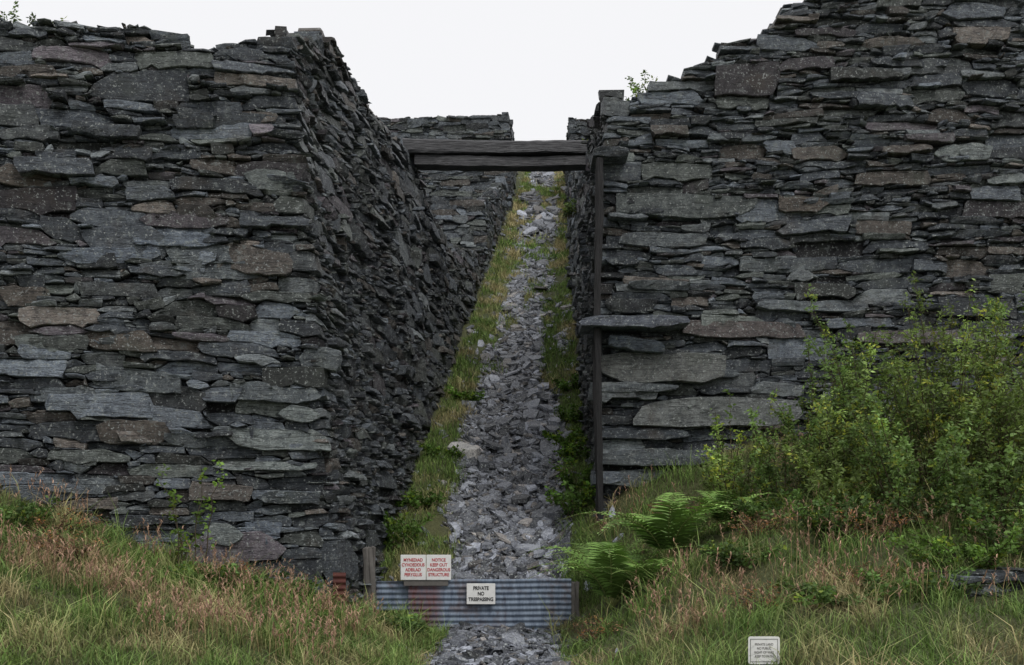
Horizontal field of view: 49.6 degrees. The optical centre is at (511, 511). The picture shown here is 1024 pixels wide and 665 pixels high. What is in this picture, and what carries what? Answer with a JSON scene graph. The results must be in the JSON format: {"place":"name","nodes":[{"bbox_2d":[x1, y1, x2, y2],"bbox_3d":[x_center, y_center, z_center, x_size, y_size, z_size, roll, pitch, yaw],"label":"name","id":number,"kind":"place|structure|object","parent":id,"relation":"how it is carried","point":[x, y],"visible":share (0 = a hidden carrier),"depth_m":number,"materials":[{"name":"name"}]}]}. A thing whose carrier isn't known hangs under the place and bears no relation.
{"place":"outdoors","nodes":[
{"label":"outdoors","id":0,"kind":"place"},
{"bbox_2d":[354,608,428,638],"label":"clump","id":1,"kind":"object","parent":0,"point":[413,623],"visible":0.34,"depth_m":13.10,"materials":[{"name":"green plant"}]},
{"bbox_2d":[0,0,803,140],"label":"sky","id":2,"kind":"structure","parent":0,"point":[542,63],"materials":[{"name":"white"}]},
{"bbox_2d":[0,171,1023,664],"bbox_3d":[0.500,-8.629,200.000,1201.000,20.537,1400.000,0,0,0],"label":"ground","id":3,"kind":"structure","parent":0,"point":[434,525],"depth_m":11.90,"materials":[{"name":"green plant"}]},
{"bbox_2d":[0,495,60,531],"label":"bramble bush","id":4,"kind":"object","parent":3,"relation":"on","point":[27,513],"visible":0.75,"depth_m":12.20,"materials":[{"name":"green plant"}]},
{"bbox_2d":[4,501,111,535],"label":"dead dock clump","id":5,"kind":"object","parent":3,"relation":"on","point":[61,524],"visible":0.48,"depth_m":12.40,"materials":[{"name":"brown plant"}]},
{"bbox_2d":[23,527,110,559],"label":"dead dock clump","id":6,"kind":"object","parent":3,"relation":"on","point":[68,544],"visible":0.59,"depth_m":11.40,"materials":[{"name":"brown plant"}]},
{"bbox_2d":[156,460,227,566],"bbox_3d":[-3.681,0.108,12.881,0.853,1.419,0.598,0,0,23],"label":"birch sapling","id":7,"kind":"object","parent":3,"relation":"on","point":[174,501],"visible":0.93,"depth_m":12.87,"materials":[{"name":"green plant"}]},
{"bbox_2d":[163,560,243,587],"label":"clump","id":8,"kind":"object","parent":3,"relation":"on","point":[213,574],"visible":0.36,"depth_m":11.98,"materials":[{"name":"green plant"}]},
{"bbox_2d":[192,555,267,585],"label":"dead dock clump","id":9,"kind":"object","parent":3,"relation":"on","point":[245,568],"visible":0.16,"depth_m":12.55,"materials":[{"name":"brown plant"}]},
{"bbox_2d":[0,17,484,610],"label":"slate wall","id":10,"kind":"structure","parent":3,"relation":"on","point":[252,269],"depth_m":13.84,"materials":[{"name":"stone"}]},
{"bbox_2d":[0,1,66,25],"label":"heather clump","id":11,"kind":"object","parent":10,"relation":"on","point":[29,17],"visible":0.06,"depth_m":13.83,"materials":[{"name":"green plant"}]},
{"bbox_2d":[402,138,586,171],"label":"timber beam","id":12,"kind":"structure","parent":10,"relation":"on","point":[494,155],"depth_m":23.87,"materials":[{"name":"grey wood"}]},
{"bbox_2d":[247,567,324,601],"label":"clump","id":13,"kind":"object","parent":3,"relation":"on","point":[293,583],"visible":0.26,"depth_m":12.54,"materials":[{"name":"green plant"}]},
{"bbox_2d":[309,592,349,612],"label":"dead dock clump","id":14,"kind":"object","parent":3,"relation":"on","point":[333,598],"visible":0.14,"depth_m":12.84,"materials":[{"name":"brown plant"}]},
{"bbox_2d":[333,572,345,601],"bbox_3d":[-2.120,0.926,13.627,0.160,0.362,0.021,0,0,0],"label":"rusty iron scrap","id":15,"kind":"object","parent":3,"relation":"on","point":[339,579],"visible":0.75,"depth_m":13.63,"materials":[{"name":"red metal"}]},
{"bbox_2d":[363,546,375,611],"bbox_3d":[-1.921,1.139,14.951,0.176,1.357,0.136,0,0,0],"label":"slate gate post","id":16,"kind":"object","parent":3,"relation":"on","point":[369,554],"visible":0.55,"depth_m":14.90,"materials":[{"name":"grey stone"}]},
{"bbox_2d":[383,511,435,550],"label":"nettle clump","id":17,"kind":"object","parent":3,"relation":"on","point":[391,538],"visible":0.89,"depth_m":17.10,"materials":[{"name":"green plant"}]},
{"bbox_2d":[395,487,446,509],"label":"nettle clump","id":18,"kind":"object","parent":3,"relation":"on","point":[413,497],"visible":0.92,"depth_m":18.45,"materials":[{"name":"green plant"}]},
{"bbox_2d":[417,441,465,458],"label":"nettle clump","id":19,"kind":"object","parent":3,"relation":"on","point":[429,447],"visible":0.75,"depth_m":20.68,"materials":[{"name":"green plant"}]},
{"bbox_2d":[378,112,518,210],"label":"slate abutment","id":20,"kind":"object","parent":3,"relation":"on","point":[497,127],"visible":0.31,"depth_m":48.03,"materials":[{"name":"stone"}]},
{"bbox_2d":[418,170,507,272],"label":"slate wall","id":21,"kind":"structure","parent":3,"relation":"on","point":[464,219],"depth_m":36.12,"materials":[{"name":"stone"}]},
{"bbox_2d":[443,385,484,400],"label":"nettle clump","id":22,"kind":"object","parent":3,"relation":"on","point":[463,395],"visible":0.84,"depth_m":23.84,"materials":[{"name":"green plant"}]},
{"bbox_2d":[379,171,604,614],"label":"verge grass","id":23,"kind":"structure","parent":3,"relation":"on","point":[505,270],"depth_m":26.91,"materials":[{"name":"green plant"}]},
{"bbox_2d":[383,171,623,664],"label":"slate scree","id":24,"kind":"structure","parent":3,"relation":"on","point":[515,486],"depth_m":20.07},
{"bbox_2d":[447,382,567,571],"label":"slate boulders","id":25,"kind":"object","parent":24,"relation":"on","point":[552,512],"visible":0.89,"depth_m":18.60,"materials":[{"name":"grey stone"}]},
{"bbox_2d":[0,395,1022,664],"bbox_3d":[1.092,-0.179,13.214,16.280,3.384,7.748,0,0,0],"label":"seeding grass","id":26,"kind":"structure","parent":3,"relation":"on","point":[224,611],"depth_m":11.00,"materials":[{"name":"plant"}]},
{"bbox_2d":[542,427,584,442],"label":"nettle clump","id":27,"kind":"object","parent":3,"relation":"on","point":[547,435],"visible":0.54,"depth_m":21.28,"materials":[{"name":"green plant"}]},
{"bbox_2d":[552,373,580,391],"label":"nettle clump","id":28,"kind":"object","parent":3,"relation":"on","point":[562,384],"visible":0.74,"depth_m":24.38,"materials":[{"name":"green plant"}]},
{"bbox_2d":[553,402,583,425],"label":"nettle clump","id":29,"kind":"object","parent":3,"relation":"on","point":[570,419],"visible":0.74,"depth_m":22.21,"materials":[{"name":"green plant"}]},
{"bbox_2d":[544,488,595,508],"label":"nettle clump","id":30,"kind":"object","parent":3,"relation":"on","point":[555,499],"visible":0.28,"depth_m":18.29,"materials":[{"name":"green plant"}]},
{"bbox_2d":[545,479,595,519],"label":"nettle clump","id":31,"kind":"object","parent":3,"relation":"on","point":[572,497],"visible":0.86,"depth_m":17.48,"materials":[{"name":"green plant"}]},
{"bbox_2d":[551,431,590,461],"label":"nettle clump","id":32,"kind":"object","parent":3,"relation":"on","point":[570,448],"visible":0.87,"depth_m":20.55,"materials":[{"name":"green plant"}]},
{"bbox_2d":[548,455,593,492],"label":"nettle clump","id":33,"kind":"object","parent":3,"relation":"on","point":[563,475],"visible":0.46,"depth_m":18.90,"materials":[{"name":"green plant"}]},
{"bbox_2d":[562,117,588,192],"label":"slate abutment","id":34,"kind":"object","parent":3,"relation":"on","point":[575,126],"visible":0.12,"depth_m":48.02,"materials":[{"name":"stone"}]},
{"bbox_2d":[571,581,579,620],"bbox_3d":[0.849,1.329,15.047,0.132,0.779,0.130,0,0,0],"label":"slate gate post","id":35,"kind":"object","parent":3,"relation":"on","point":[574,597],"visible":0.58,"depth_m":15.00,"materials":[{"name":"grey stone"}]},
{"bbox_2d":[376,578,573,629],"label":"corrugated iron gate","id":36,"kind":"structure","parent":35,"relation":"attached to","point":[517,601],"depth_m":14.99,"materials":[{"name":"grey metal"}]},
{"bbox_2d":[401,555,450,585],"bbox_3d":[-1.160,0.790,14.951,0.680,0.420,0.049,0,0,0],"label":"warning sign","id":37,"kind":"object","parent":36,"relation":"attached to","point":[425,570],"visible":1,"depth_m":14.93,"materials":[{"name":"white metal"}]},
{"bbox_2d":[467,583,494,603],"bbox_3d":[-0.417,1.105,14.951,0.385,0.280,0.059,0,0,0],"label":"no trespassing sign","id":38,"kind":"object","parent":36,"relation":"attached to","point":[480,593],"visible":1,"depth_m":14.93,"materials":[{"name":"white metal"}]},
{"bbox_2d":[592,157,603,521],"bbox_3d":[1.306,-2.600,16.811,0.173,5.500,0.198,0,0,0],"label":"timber post","id":39,"kind":"object","parent":3,"relation":"on","point":[596,354],"visible":0.94,"depth_m":16.74,"materials":[{"name":"grey wood"}]},
{"bbox_2d":[540,538,658,572],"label":"fern","id":40,"kind":"object","parent":3,"relation":"on","point":[629,546],"visible":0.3,"depth_m":15.16,"materials":[{"name":"green plant"}]},
{"bbox_2d":[572,614,637,644],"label":"bush","id":41,"kind":"object","parent":3,"relation":"on","point":[591,631],"visible":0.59,"depth_m":12.11,"materials":[{"name":"green plant"}]},
{"bbox_2d":[519,542,696,608],"bbox_3d":[1.482,0.792,13.515,2.409,0.824,2.537,0,0,-34],"label":"fern","id":42,"kind":"object","parent":3,"relation":"on","point":[603,581],"visible":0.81,"depth_m":13.38,"materials":[{"name":"green plant"}]},
{"bbox_2d":[582,554,698,589],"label":"fern","id":43,"kind":"object","parent":3,"relation":"on","point":[643,574],"visible":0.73,"depth_m":12.91,"materials":[{"name":"green plant"}]},
{"bbox_2d":[561,492,759,559],"bbox_3d":[1.932,0.192,13.756,2.595,0.899,2.698,0,0,0],"label":"fern","id":44,"kind":"object","parent":3,"relation":"on","point":[678,525],"visible":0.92,"depth_m":13.64,"materials":[{"name":"green plant"}]},
{"bbox_2d":[647,498,708,520],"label":"bush","id":45,"kind":"object","parent":3,"relation":"on","point":[666,514],"visible":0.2,"depth_m":15.61,"materials":[{"name":"green plant"}]},
{"bbox_2d":[650,490,787,529],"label":"fern","id":46,"kind":"object","parent":3,"relation":"on","point":[721,517],"visible":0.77,"depth_m":14.28,"materials":[{"name":"green plant"}]},
{"bbox_2d":[703,389,759,499],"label":"shrub","id":47,"kind":"object","parent":3,"relation":"on","point":[734,430],"visible":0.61,"depth_m":15.56,"materials":[{"name":"green plant"}]},
{"bbox_2d":[695,422,783,526],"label":"willow shrub","id":48,"kind":"object","parent":3,"relation":"on","point":[710,480],"visible":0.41,"depth_m":15.30,"materials":[{"name":"green plant"}]},
{"bbox_2d":[697,537,804,572],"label":"bramble bush","id":49,"kind":"object","parent":3,"relation":"on","point":[737,559],"visible":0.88,"depth_m":12.02,"materials":[{"name":"green plant"}]},
{"bbox_2d":[748,636,779,664],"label":"notice plate","id":50,"kind":"object","parent":3,"relation":"on","point":[761,644],"visible":0.98,"depth_m":9.00,"materials":[{"name":"white metal"}]},
{"bbox_2d":[727,508,800,540],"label":"bush","id":51,"kind":"object","parent":3,"relation":"on","point":[766,523],"visible":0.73,"depth_m":12.98,"materials":[{"name":"green plant"}]},
{"bbox_2d":[715,485,812,524],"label":"bramble bush","id":52,"kind":"object","parent":3,"relation":"on","point":[778,495],"visible":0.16,"depth_m":14.41,"materials":[{"name":"green plant"}]},
{"bbox_2d":[715,580,836,612],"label":"bush","id":53,"kind":"object","parent":3,"relation":"on","point":[746,599],"visible":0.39,"depth_m":10.79,"materials":[{"name":"green plant"}]},
{"bbox_2d":[723,494,833,528],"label":"bramble bush","id":54,"kind":"object","parent":3,"relation":"on","point":[754,509],"visible":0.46,"depth_m":13.52,"materials":[{"name":"green plant"}]},
{"bbox_2d":[725,399,837,507],"bbox_3d":[3.725,-0.613,14.781,1.223,1.649,1.604,0,0,-31],"label":"willow shrub","id":55,"kind":"object","parent":3,"relation":"on","point":[768,470],"visible":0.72,"depth_m":14.68,"materials":[{"name":"green plant"}]},
{"bbox_2d":[563,0,1023,515],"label":"slate wall","id":56,"kind":"structure","parent":3,"relation":"on","point":[855,163],"depth_m":17.21,"materials":[{"name":"stone"}]},
{"bbox_2d":[562,195,576,218],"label":"heather clump","id":57,"kind":"object","parent":56,"relation":"on","point":[568,211],"visible":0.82,"depth_m":29.93,"materials":[{"name":"green plant"}]},
{"bbox_2d":[624,70,657,100],"bbox_3d":[2.119,-6.619,17.541,0.771,0.596,0.597,0,0,0],"label":"birch sapling","id":58,"kind":"object","parent":56,"relation":"on","point":[636,89],"visible":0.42,"depth_m":17.44,"materials":[{"name":"green plant"}]},
{"bbox_2d":[767,329,878,476],"bbox_3d":[4.435,-1.441,15.506,1.616,2.308,1.278,0,0,-44],"label":"willow shrub","id":59,"kind":"object","parent":3,"relation":"on","point":[842,374],"visible":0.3,"depth_m":15.29,"materials":[{"name":"green plant"}]},
{"bbox_2d":[760,488,895,540],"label":"bramble bush","id":60,"kind":"object","parent":3,"relation":"on","point":[827,511],"visible":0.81,"depth_m":12.32,"materials":[{"name":"green plant"}]},
{"bbox_2d":[776,570,912,608],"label":"bramble bush","id":61,"kind":"object","parent":3,"relation":"on","point":[827,594],"visible":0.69,"depth_m":10.32,"materials":[{"name":"green plant"}]},
{"bbox_2d":[775,343,913,504],"bbox_3d":[4.293,-0.944,14.237,1.731,2.217,1.750,0,0,0],"label":"willow shrub","id":62,"kind":"object","parent":3,"relation":"on","point":[847,455],"visible":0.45,"depth_m":14.02,"materials":[{"name":"green plant"}]},
{"bbox_2d":[782,433,910,515],"bbox_3d":[3.969,-0.357,13.489,1.463,1.163,1.300,0,0,-23],"label":"willow shrub","id":63,"kind":"object","parent":3,"relation":"on","point":[814,473],"visible":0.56,"depth_m":13.22,"materials":[{"name":"green plant"}]},
{"bbox_2d":[812,557,898,588],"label":"bush","id":64,"kind":"object","parent":3,"relation":"on","point":[864,565],"visible":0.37,"depth_m":11.09,"materials":[{"name":"green plant"}]},
{"bbox_2d":[821,503,924,540],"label":"bush","id":65,"kind":"object","parent":3,"relation":"on","point":[892,528],"visible":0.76,"depth_m":12.11,"materials":[{"name":"green plant"}]},
{"bbox_2d":[804,283,960,502],"bbox_3d":[4.880,-1.529,14.577,1.810,2.900,1.871,0,0,-37],"label":"willow shrub","id":66,"kind":"object","parent":3,"relation":"on","point":[871,403],"visible":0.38,"depth_m":14.53,"materials":[{"name":"green plant"}]},
{"bbox_2d":[837,477,957,531],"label":"bramble bush","id":67,"kind":"object","parent":3,"relation":"on","point":[940,512],"visible":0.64,"depth_m":12.30,"materials":[{"name":"green plant"}]},
{"bbox_2d":[834,387,999,521],"bbox_3d":[4.711,-0.610,12.851,1.386,1.652,1.749,0,0,-41],"label":"willow shrub","id":68,"kind":"object","parent":3,"relation":"on","point":[897,461],"visible":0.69,"depth_m":12.80,"materials":[{"name":"green plant"}]},
{"bbox_2d":[855,559,988,601],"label":"bramble bush","id":69,"kind":"object","parent":3,"relation":"on","point":[877,579],"visible":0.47,"depth_m":10.46,"materials":[{"name":"green plant"}]},
{"bbox_2d":[873,270,1022,491],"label":"willow shrub","id":70,"kind":"object","parent":3,"relation":"on","point":[924,391],"visible":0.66,"depth_m":13.88,"materials":[{"name":"green plant"}]},
{"bbox_2d":[883,519,1023,570],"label":"bramble bush","id":71,"kind":"object","parent":3,"relation":"on","point":[975,551],"visible":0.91,"depth_m":10.91,"materials":[{"name":"green plant"}]},
{"bbox_2d":[911,307,1023,500],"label":"willow shrub","id":72,"kind":"object","parent":3,"relation":"on","point":[980,410],"visible":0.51,"depth_m":13.08,"materials":[{"name":"green plant"}]},
{"bbox_2d":[923,566,1023,596],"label":"rubble wall","id":73,"kind":"structure","parent":3,"relation":"on","point":[978,573],"depth_m":10.52,"materials":[{"name":"stone"}]},
{"bbox_2d":[927,429,1023,540],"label":"willow shrub","id":74,"kind":"object","parent":3,"relation":"on","point":[987,494],"visible":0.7,"depth_m":12.10,"materials":[{"name":"green plant"}]},
{"bbox_2d":[950,494,1023,559],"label":"bramble bush","id":75,"kind":"object","parent":3,"relation":"on","point":[1011,519],"visible":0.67,"depth_m":11.60,"materials":[{"name":"green plant"}]},
{"bbox_2d":[951,291,1023,453],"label":"willow shrub","id":76,"kind":"object","parent":3,"relation":"on","point":[994,306],"visible":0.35,"depth_m":14.07,"materials":[{"name":"green plant"}]},
{"bbox_2d":[965,377,1023,507],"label":"willow shrub","id":77,"kind":"object","parent":3,"relation":"on","point":[1018,423],"visible":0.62,"depth_m":12.60,"materials":[{"name":"green plant"}]},
{"bbox_2d":[986,524,1023,556],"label":"bramble bush","id":78,"kind":"object","parent":3,"relation":"on","point":[995,527],"visible":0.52,"depth_m":11.07,"materials":[{"name":"green plant"}]}
]}

